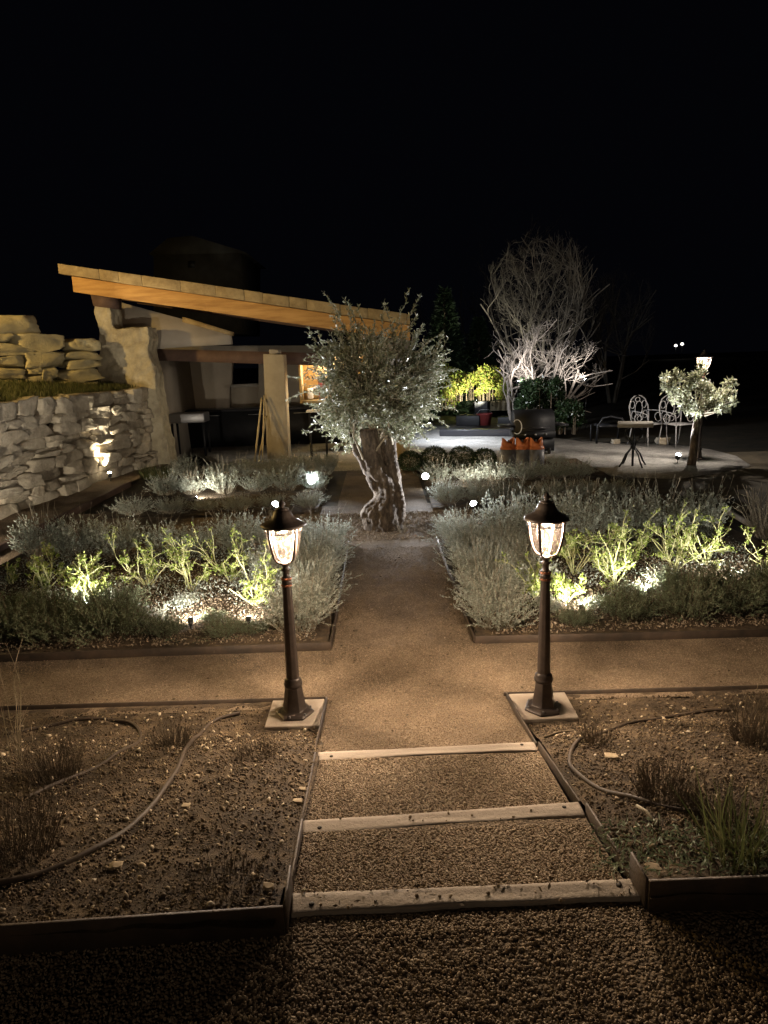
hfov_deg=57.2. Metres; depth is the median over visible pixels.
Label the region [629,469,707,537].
sage bush
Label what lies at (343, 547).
lavender bush
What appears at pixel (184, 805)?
stone chip
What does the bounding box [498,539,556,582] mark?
lavender bush
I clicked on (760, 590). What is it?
santolina bush
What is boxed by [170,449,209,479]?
lavender bush
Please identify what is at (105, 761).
irrigation pipe
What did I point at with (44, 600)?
santolina bush
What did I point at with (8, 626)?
santolina bush
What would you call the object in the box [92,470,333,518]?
soil
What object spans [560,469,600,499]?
lavender bush
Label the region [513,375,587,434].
laurel bush
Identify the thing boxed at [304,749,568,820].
tread
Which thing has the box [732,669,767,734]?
dry weed
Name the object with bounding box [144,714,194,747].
dry tuft
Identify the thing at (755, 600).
santolina bush
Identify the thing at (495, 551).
lavender bush
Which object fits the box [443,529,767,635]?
soil
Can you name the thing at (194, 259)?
stone house
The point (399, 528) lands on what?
sucker shoots
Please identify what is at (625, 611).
santolina bush
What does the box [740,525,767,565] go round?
rose bush
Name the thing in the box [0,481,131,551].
sleeper edging
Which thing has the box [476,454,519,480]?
sage bush
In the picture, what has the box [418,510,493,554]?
lavender bush
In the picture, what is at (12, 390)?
terrace grass
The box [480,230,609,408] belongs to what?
bare tree
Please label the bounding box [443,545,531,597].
lavender bush
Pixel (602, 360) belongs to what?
bare tree
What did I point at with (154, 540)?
sage bush
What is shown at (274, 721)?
lamp slab
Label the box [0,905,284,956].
steel edging
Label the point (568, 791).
steel edging
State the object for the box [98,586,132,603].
lavender bush
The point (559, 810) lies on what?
timber step
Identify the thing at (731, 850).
grass tuft
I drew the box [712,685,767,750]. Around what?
dry tuft
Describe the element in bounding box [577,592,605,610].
santolina bush
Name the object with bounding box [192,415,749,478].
patio
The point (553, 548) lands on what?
lavender bush
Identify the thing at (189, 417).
grill box
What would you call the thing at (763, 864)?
weeds
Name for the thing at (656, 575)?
santolina bush
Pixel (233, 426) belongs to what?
kitchen counter
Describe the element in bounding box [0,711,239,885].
irrigation pipe
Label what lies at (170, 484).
sage bush
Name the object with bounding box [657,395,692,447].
iron armchair
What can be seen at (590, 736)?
dry tuft
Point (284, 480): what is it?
sage bush
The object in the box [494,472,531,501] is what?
lavender bush
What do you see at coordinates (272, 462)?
lavender bush
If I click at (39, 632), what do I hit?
santolina bush
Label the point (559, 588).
rose bush
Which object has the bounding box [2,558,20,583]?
rose bush
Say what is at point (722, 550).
rose bush
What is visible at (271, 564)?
sage bush
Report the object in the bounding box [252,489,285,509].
lavender bush
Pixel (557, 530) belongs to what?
sage bush
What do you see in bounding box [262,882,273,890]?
stone chip
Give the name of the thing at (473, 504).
garden spotlight
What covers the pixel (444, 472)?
sage bush
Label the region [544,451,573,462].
lavender bush
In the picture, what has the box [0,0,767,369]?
sky
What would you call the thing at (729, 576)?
santolina bush
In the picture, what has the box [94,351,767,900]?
ground
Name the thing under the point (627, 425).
garden table
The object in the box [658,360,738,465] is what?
olive tree
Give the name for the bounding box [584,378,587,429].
lamp post
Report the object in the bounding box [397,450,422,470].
boxwood ball
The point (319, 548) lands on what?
lavender bush
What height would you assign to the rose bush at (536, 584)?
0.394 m
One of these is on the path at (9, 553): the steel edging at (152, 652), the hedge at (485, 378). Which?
the steel edging at (152, 652)
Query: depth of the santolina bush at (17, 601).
5.39 m
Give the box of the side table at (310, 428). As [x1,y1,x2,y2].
[306,409,327,459]
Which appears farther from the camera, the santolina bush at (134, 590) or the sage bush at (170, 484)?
the sage bush at (170, 484)
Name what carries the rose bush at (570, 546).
on the soil at (479, 631)
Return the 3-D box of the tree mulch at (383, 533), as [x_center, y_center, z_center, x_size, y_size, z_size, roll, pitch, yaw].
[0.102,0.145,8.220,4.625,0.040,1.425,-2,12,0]
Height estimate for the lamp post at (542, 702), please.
1.184 m
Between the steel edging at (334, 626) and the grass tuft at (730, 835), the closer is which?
the grass tuft at (730, 835)
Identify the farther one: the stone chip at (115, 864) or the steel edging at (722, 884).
the stone chip at (115, 864)
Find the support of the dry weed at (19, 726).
on the soil at (76, 908)
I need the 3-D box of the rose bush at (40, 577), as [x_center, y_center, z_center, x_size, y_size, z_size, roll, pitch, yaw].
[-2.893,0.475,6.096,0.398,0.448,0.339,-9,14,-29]
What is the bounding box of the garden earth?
[80,451,767,770]
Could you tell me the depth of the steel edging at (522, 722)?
3.61 m
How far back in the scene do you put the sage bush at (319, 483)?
10.34 m
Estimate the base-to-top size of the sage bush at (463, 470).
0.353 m
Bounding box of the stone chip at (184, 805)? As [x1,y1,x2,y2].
[181,803,190,808]
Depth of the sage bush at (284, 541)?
6.86 m
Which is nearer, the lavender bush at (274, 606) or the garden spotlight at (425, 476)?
the lavender bush at (274, 606)
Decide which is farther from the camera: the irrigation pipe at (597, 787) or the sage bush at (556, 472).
the sage bush at (556, 472)
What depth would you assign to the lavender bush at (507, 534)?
6.70 m
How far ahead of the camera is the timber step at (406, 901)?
2.02 m
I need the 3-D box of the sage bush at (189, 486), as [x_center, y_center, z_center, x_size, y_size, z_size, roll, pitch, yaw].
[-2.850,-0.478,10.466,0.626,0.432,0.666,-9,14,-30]
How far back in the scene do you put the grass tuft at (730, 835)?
2.18 m
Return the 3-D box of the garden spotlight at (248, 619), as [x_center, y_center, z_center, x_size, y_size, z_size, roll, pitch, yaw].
[-0.974,0.822,5.056,0.041,0.146,0.088,-2,12,0]
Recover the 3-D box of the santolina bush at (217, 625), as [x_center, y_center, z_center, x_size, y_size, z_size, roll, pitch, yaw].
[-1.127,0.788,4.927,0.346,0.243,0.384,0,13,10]
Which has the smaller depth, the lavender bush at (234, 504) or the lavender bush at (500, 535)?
the lavender bush at (500, 535)
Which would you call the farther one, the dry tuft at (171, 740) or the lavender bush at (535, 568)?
the lavender bush at (535, 568)
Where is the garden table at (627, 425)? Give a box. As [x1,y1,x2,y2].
[618,421,653,467]
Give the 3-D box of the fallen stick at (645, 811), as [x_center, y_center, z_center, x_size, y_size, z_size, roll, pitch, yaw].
[0.892,1.026,2.389,0.016,0.027,0.124,-4,12,-10]
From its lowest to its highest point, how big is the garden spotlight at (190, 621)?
0.145 m
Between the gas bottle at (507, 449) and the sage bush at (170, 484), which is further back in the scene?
the gas bottle at (507, 449)
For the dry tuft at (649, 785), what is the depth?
2.55 m
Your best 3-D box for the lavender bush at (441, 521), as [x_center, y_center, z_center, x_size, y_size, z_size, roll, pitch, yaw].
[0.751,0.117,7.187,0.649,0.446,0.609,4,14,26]
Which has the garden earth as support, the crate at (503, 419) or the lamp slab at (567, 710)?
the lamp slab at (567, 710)
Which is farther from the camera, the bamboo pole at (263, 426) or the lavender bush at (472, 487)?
the bamboo pole at (263, 426)
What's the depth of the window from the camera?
28.43 m
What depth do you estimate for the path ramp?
3.62 m
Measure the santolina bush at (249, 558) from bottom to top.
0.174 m
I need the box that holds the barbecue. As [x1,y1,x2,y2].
[497,409,568,453]
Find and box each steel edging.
[0,552,27,569]
[0,642,330,661]
[0,696,324,710]
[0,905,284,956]
[283,865,292,932]
[292,819,302,883]
[302,752,315,820]
[315,697,326,746]
[331,540,348,649]
[436,536,474,642]
[475,629,767,643]
[504,685,767,695]
[506,692,536,746]
[538,742,580,805]
[585,803,629,878]
[629,852,647,908]
[647,875,767,911]
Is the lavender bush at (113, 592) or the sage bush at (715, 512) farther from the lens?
the sage bush at (715, 512)
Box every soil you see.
[0,700,331,935]
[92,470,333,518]
[420,458,652,507]
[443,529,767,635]
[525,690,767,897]
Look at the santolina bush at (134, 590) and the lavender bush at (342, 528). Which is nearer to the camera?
the santolina bush at (134, 590)
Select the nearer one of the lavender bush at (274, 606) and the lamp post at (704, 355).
the lavender bush at (274, 606)
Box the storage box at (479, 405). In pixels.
[475,401,489,413]
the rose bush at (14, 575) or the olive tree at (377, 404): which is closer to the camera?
the rose bush at (14, 575)
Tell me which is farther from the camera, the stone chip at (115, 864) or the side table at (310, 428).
the side table at (310, 428)
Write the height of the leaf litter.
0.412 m
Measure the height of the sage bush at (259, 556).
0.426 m
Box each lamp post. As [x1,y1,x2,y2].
[259,499,313,720]
[524,492,569,716]
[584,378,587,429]
[695,349,712,459]
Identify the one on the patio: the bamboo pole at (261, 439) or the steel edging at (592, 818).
the bamboo pole at (261, 439)
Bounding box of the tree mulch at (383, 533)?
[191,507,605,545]
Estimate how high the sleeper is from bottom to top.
0.160 m
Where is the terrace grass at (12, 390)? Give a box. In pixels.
[0,378,135,401]
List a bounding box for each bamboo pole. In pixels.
[254,398,262,461]
[258,416,266,461]
[262,395,264,461]
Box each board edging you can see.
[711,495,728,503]
[719,504,765,535]
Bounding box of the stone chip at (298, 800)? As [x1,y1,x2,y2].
[293,798,302,804]
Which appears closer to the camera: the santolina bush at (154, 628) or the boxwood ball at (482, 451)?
the santolina bush at (154, 628)
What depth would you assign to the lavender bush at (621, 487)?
9.12 m
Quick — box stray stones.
[4,547,761,909]
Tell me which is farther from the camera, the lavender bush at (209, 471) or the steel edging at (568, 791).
the lavender bush at (209, 471)
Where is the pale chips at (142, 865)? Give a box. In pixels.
[0,531,767,918]
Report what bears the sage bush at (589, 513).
on the soil at (479, 631)
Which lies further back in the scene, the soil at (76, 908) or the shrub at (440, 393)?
the shrub at (440, 393)
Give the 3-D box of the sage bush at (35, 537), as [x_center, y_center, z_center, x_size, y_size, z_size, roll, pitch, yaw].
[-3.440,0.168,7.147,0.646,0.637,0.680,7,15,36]
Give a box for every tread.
[293,817,622,892]
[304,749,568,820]
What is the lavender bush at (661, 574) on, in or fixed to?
on the soil at (479, 631)
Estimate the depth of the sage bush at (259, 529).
7.07 m
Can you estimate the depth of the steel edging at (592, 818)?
2.35 m
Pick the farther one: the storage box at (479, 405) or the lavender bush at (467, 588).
the storage box at (479, 405)
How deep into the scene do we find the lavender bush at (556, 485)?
9.15 m
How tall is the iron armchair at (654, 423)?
0.987 m
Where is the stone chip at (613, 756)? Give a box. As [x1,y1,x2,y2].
[604,753,618,759]
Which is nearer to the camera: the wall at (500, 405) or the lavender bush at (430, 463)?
the lavender bush at (430, 463)
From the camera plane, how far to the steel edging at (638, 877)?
2.00 m
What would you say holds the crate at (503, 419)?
on the patio
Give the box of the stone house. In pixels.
[149,236,265,336]
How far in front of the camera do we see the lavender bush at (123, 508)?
9.09 m
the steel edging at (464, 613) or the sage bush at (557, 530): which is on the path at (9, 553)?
the steel edging at (464, 613)
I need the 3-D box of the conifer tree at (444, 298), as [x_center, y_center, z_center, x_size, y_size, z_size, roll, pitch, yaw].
[2.090,-5.349,23.884,2.902,4.493,3.008,-10,15,-33]
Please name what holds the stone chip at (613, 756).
on the soil at (685, 871)
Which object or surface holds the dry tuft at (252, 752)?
on the soil at (76, 908)
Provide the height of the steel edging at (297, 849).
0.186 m
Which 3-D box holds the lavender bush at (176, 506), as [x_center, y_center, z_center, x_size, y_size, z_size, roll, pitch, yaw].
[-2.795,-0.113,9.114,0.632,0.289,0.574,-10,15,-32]
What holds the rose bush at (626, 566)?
on the soil at (479, 631)
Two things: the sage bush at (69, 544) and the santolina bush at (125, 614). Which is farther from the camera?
the sage bush at (69, 544)
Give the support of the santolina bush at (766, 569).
on the soil at (479, 631)
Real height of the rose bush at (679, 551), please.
0.628 m
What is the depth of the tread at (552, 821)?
2.37 m
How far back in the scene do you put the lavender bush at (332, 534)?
6.96 m
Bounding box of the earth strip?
[0,464,167,542]
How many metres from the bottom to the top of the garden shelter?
4.627 m
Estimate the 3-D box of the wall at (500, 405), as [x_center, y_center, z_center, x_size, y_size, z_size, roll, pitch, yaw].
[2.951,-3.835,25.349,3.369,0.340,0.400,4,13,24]
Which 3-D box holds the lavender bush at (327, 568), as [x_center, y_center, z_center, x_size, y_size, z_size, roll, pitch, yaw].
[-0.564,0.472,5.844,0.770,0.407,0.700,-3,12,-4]
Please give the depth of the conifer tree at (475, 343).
25.09 m
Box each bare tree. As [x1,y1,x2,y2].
[411,210,568,398]
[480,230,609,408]
[487,331,550,420]
[500,317,612,412]
[570,268,656,402]
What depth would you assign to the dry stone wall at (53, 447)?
10.91 m
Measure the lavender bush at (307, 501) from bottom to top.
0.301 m
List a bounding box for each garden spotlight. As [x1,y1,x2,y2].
[188,617,192,630]
[245,616,250,627]
[270,501,277,510]
[422,473,428,479]
[470,501,477,515]
[675,453,680,462]
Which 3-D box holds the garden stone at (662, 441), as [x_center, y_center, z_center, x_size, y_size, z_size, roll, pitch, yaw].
[5.673,-1.440,14.301,0.281,0.150,0.204,-2,12,0]
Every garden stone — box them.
[611,439,619,443]
[655,437,670,444]
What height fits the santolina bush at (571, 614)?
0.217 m
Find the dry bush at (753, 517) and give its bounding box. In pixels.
[732,482,767,538]
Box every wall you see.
[0,315,104,384]
[0,387,158,519]
[430,400,512,410]
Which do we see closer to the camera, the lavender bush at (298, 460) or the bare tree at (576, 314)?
the lavender bush at (298, 460)
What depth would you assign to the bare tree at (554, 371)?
18.13 m
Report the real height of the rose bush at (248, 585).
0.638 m
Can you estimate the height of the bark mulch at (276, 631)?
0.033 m
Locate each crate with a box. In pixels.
[456,414,479,425]
[498,416,509,423]
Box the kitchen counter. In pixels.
[185,405,349,447]
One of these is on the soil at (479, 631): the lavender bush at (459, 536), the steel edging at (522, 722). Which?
the lavender bush at (459, 536)
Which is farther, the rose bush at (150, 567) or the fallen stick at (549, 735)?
the rose bush at (150, 567)
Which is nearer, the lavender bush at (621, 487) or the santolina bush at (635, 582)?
the santolina bush at (635, 582)
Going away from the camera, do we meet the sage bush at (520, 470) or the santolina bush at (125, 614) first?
the santolina bush at (125, 614)
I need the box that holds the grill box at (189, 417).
[169,411,210,455]
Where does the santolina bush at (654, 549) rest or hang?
on the soil at (479, 631)
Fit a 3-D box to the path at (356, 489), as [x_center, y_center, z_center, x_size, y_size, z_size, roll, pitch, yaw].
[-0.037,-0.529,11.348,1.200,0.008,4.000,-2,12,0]
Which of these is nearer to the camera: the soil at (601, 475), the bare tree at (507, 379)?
the soil at (601, 475)
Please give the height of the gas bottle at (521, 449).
0.545 m
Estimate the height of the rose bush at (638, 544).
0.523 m
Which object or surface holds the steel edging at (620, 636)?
on the path at (9, 553)
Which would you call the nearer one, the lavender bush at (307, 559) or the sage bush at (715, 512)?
the lavender bush at (307, 559)
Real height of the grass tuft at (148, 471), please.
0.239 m
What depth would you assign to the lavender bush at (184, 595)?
5.60 m
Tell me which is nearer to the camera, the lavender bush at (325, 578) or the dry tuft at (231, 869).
the dry tuft at (231, 869)
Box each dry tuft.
[0,766,73,872]
[9,727,92,785]
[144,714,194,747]
[185,848,265,907]
[232,732,277,761]
[573,716,618,745]
[618,746,704,806]
[672,771,751,826]
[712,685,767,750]
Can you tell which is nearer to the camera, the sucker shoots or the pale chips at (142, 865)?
the pale chips at (142, 865)
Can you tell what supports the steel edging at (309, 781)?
on the soil at (76, 908)
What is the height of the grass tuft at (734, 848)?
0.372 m
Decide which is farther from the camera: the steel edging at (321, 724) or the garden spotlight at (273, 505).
the garden spotlight at (273, 505)
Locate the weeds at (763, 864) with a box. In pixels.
[588,812,767,880]
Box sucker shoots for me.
[392,522,409,533]
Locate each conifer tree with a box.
[420,286,478,415]
[442,315,511,416]
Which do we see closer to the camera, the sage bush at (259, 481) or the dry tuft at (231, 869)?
the dry tuft at (231, 869)
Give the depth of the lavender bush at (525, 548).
6.14 m
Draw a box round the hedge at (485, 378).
[440,364,510,401]
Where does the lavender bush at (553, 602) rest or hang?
on the soil at (479, 631)
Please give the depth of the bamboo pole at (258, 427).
13.58 m
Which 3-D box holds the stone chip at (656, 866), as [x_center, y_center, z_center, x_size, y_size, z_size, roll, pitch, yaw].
[0.799,1.057,2.086,0.042,0.019,0.034,-2,12,0]
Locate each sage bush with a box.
[6,501,70,559]
[48,502,110,559]
[80,505,144,558]
[133,507,188,553]
[143,462,182,495]
[170,512,223,553]
[174,468,211,494]
[203,458,242,493]
[203,500,263,551]
[237,464,272,492]
[239,537,300,589]
[240,532,292,578]
[251,505,293,547]
[253,535,291,560]
[263,454,307,490]
[263,530,301,553]
[297,464,331,489]
[413,454,458,482]
[450,460,487,481]
[470,474,535,535]
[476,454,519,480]
[507,456,544,479]
[518,479,584,541]
[537,455,575,479]
[550,474,623,539]
[555,456,598,477]
[594,469,680,539]
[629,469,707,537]
[666,474,745,535]
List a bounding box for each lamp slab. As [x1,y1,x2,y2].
[265,699,324,729]
[509,692,578,721]
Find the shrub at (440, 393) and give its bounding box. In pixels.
[426,362,459,409]
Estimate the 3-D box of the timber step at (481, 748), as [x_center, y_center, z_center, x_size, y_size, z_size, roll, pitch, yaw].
[0.199,1.118,3.228,0.996,0.059,0.073,-2,12,-2]
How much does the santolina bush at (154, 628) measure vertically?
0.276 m
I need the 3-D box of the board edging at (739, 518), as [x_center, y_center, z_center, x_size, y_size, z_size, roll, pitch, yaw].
[3.991,0.128,7.707,0.030,0.060,1.763,0,12,7]
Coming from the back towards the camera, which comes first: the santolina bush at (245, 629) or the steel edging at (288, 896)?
the santolina bush at (245, 629)
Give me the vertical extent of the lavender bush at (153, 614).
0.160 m
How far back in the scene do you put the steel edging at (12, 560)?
7.12 m
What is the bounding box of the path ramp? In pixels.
[319,701,537,751]
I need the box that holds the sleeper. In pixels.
[439,429,509,435]
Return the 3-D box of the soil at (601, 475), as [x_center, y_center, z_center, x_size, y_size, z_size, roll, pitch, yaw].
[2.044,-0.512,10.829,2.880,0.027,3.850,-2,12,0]
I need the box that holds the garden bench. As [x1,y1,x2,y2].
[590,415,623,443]
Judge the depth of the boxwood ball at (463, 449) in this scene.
12.02 m
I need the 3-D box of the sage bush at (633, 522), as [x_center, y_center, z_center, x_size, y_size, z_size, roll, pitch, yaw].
[2.470,-0.063,7.131,0.774,0.720,0.815,-5,13,-14]
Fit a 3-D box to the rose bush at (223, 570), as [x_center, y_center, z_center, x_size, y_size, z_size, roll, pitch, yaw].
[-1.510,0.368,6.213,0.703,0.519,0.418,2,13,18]
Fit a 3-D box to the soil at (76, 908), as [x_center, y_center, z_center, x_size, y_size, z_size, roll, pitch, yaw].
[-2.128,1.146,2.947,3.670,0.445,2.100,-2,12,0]
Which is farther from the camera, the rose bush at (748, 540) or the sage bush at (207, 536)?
the sage bush at (207, 536)
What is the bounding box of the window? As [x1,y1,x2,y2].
[188,261,194,267]
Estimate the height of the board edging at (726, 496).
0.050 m
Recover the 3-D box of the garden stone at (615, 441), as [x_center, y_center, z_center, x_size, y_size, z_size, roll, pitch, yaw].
[4.824,-1.466,14.643,0.198,0.109,0.143,-2,12,0]
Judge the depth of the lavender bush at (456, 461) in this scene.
12.14 m
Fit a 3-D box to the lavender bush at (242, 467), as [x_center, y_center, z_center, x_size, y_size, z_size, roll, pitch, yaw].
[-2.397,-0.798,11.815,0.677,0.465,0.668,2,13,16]
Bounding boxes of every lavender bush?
[15,583,51,604]
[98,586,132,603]
[102,491,154,515]
[135,603,167,625]
[144,494,191,514]
[164,590,198,606]
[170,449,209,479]
[185,495,219,511]
[200,458,230,477]
[217,488,259,510]
[222,450,257,477]
[239,559,344,636]
[250,450,286,476]
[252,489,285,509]
[262,579,337,620]
[275,543,362,593]
[275,553,351,604]
[276,445,317,475]
[283,529,354,570]
[286,521,364,561]
[288,488,331,508]
[290,544,347,573]
[291,502,357,541]
[292,520,350,551]
[305,443,343,474]
[413,459,440,466]
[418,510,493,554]
[426,475,467,503]
[431,502,483,540]
[434,514,494,556]
[434,525,513,577]
[439,533,499,559]
[442,558,534,614]
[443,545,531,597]
[446,537,528,585]
[447,456,470,465]
[451,466,503,502]
[453,561,553,630]
[473,516,536,546]
[475,523,529,552]
[482,513,521,537]
[486,528,544,570]
[489,543,562,592]
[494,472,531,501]
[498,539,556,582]
[528,592,566,612]
[531,472,568,499]
[537,538,579,557]
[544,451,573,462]
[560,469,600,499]
[595,472,634,497]
[642,568,681,583]
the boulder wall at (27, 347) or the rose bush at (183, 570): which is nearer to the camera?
the rose bush at (183, 570)
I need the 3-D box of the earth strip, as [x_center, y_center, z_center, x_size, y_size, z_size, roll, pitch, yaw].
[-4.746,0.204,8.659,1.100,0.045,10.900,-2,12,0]
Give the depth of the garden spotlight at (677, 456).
11.83 m
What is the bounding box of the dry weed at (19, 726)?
[0,638,53,765]
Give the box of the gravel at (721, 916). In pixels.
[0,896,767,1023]
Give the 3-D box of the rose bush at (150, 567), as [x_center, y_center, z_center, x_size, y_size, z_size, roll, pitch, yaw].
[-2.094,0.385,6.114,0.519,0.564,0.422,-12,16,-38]
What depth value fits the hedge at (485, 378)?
21.93 m
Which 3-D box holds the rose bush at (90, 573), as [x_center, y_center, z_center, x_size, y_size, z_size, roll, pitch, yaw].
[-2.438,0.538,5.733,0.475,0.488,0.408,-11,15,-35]
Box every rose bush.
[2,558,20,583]
[25,541,75,589]
[56,550,116,596]
[104,527,171,584]
[156,527,211,590]
[175,522,255,581]
[229,539,280,605]
[494,551,561,597]
[550,523,625,574]
[551,572,586,601]
[572,529,635,591]
[578,508,659,565]
[637,504,723,571]
[667,498,737,568]
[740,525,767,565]
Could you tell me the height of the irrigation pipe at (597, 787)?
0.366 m
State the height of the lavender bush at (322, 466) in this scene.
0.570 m
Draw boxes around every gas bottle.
[500,437,514,469]
[515,437,528,470]
[529,437,543,469]
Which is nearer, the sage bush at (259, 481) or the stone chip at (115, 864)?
the stone chip at (115, 864)
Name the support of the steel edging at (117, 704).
on the garden earth
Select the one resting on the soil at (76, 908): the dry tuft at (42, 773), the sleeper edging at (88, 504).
the dry tuft at (42, 773)
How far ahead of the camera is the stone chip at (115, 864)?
2.17 m
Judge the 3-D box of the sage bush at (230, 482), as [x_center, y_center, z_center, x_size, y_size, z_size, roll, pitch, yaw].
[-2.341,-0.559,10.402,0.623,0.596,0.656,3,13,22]
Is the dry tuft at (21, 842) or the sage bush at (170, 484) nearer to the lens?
the dry tuft at (21, 842)
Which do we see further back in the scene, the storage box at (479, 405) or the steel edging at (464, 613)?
the storage box at (479, 405)
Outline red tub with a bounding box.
[476,409,492,425]
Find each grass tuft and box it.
[136,463,180,479]
[667,770,767,870]
[689,779,767,874]
[693,750,767,873]
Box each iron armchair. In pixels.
[627,395,668,446]
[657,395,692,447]
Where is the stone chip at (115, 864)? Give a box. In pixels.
[107,861,123,870]
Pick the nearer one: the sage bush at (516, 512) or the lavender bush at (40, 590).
the lavender bush at (40, 590)
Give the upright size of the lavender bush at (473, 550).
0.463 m
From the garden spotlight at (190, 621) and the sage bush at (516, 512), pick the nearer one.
the garden spotlight at (190, 621)
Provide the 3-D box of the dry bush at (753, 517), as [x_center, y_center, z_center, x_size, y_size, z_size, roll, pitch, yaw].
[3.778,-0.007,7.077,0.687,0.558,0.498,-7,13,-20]
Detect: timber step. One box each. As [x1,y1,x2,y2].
[290,879,639,917]
[303,802,584,831]
[318,742,536,759]
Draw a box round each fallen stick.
[543,730,572,738]
[603,827,630,833]
[636,804,655,822]
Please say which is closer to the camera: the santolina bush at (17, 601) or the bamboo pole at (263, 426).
the santolina bush at (17, 601)
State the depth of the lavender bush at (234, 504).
9.12 m
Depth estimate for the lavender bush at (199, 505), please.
9.15 m
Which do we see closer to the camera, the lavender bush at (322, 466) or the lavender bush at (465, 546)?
the lavender bush at (465, 546)
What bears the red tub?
on the patio
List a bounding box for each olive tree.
[286,287,459,531]
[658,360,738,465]
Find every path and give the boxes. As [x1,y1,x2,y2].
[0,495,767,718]
[337,470,426,505]
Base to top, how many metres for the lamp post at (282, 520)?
1.184 m
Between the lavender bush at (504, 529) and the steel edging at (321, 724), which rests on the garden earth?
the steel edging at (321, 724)
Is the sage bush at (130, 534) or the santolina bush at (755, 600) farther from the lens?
the sage bush at (130, 534)
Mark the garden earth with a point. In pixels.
(754, 475)
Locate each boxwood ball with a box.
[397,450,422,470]
[419,445,448,469]
[448,445,476,467]
[472,447,496,467]
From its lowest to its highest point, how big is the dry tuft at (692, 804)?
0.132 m
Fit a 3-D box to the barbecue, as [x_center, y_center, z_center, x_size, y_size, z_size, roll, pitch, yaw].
[2.860,-1.546,13.511,1.286,0.838,0.721,-2,12,0]
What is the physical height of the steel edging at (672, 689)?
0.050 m
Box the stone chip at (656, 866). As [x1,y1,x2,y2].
[645,862,661,870]
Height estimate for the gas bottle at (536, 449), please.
0.545 m
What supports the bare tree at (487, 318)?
on the ground at (742, 427)
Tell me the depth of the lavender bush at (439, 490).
9.12 m
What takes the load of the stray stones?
on the path at (9, 553)
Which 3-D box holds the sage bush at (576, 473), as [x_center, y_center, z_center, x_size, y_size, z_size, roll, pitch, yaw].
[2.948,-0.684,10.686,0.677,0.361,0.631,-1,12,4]
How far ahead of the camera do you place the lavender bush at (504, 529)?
6.98 m
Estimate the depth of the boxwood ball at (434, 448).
11.98 m
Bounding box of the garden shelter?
[58,264,409,469]
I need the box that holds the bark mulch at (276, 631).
[0,531,767,651]
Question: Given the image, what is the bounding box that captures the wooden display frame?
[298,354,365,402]
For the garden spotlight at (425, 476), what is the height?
0.255 m
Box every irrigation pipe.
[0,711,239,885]
[7,717,141,798]
[568,708,735,815]
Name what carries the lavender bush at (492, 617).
on the soil at (479, 631)
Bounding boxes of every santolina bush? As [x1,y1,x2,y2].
[0,572,66,625]
[0,596,42,648]
[8,597,90,647]
[22,578,87,626]
[45,575,163,647]
[66,572,154,622]
[135,606,191,641]
[195,608,249,643]
[196,605,229,623]
[227,550,260,567]
[235,616,271,636]
[551,596,607,627]
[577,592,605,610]
[585,572,677,624]
[618,578,651,596]
[640,559,735,624]
[641,553,732,601]
[645,541,686,557]
[682,557,767,620]
[684,551,767,600]
[734,574,767,608]
[738,547,767,588]
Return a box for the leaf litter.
[3,535,739,906]
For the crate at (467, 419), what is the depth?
19.34 m
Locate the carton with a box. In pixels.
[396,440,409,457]
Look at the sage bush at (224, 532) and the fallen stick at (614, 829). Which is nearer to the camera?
the fallen stick at (614, 829)
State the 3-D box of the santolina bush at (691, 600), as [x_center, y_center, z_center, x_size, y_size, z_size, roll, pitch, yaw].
[2.142,0.569,4.994,0.609,0.496,0.676,-3,12,-4]
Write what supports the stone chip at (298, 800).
on the soil at (76, 908)

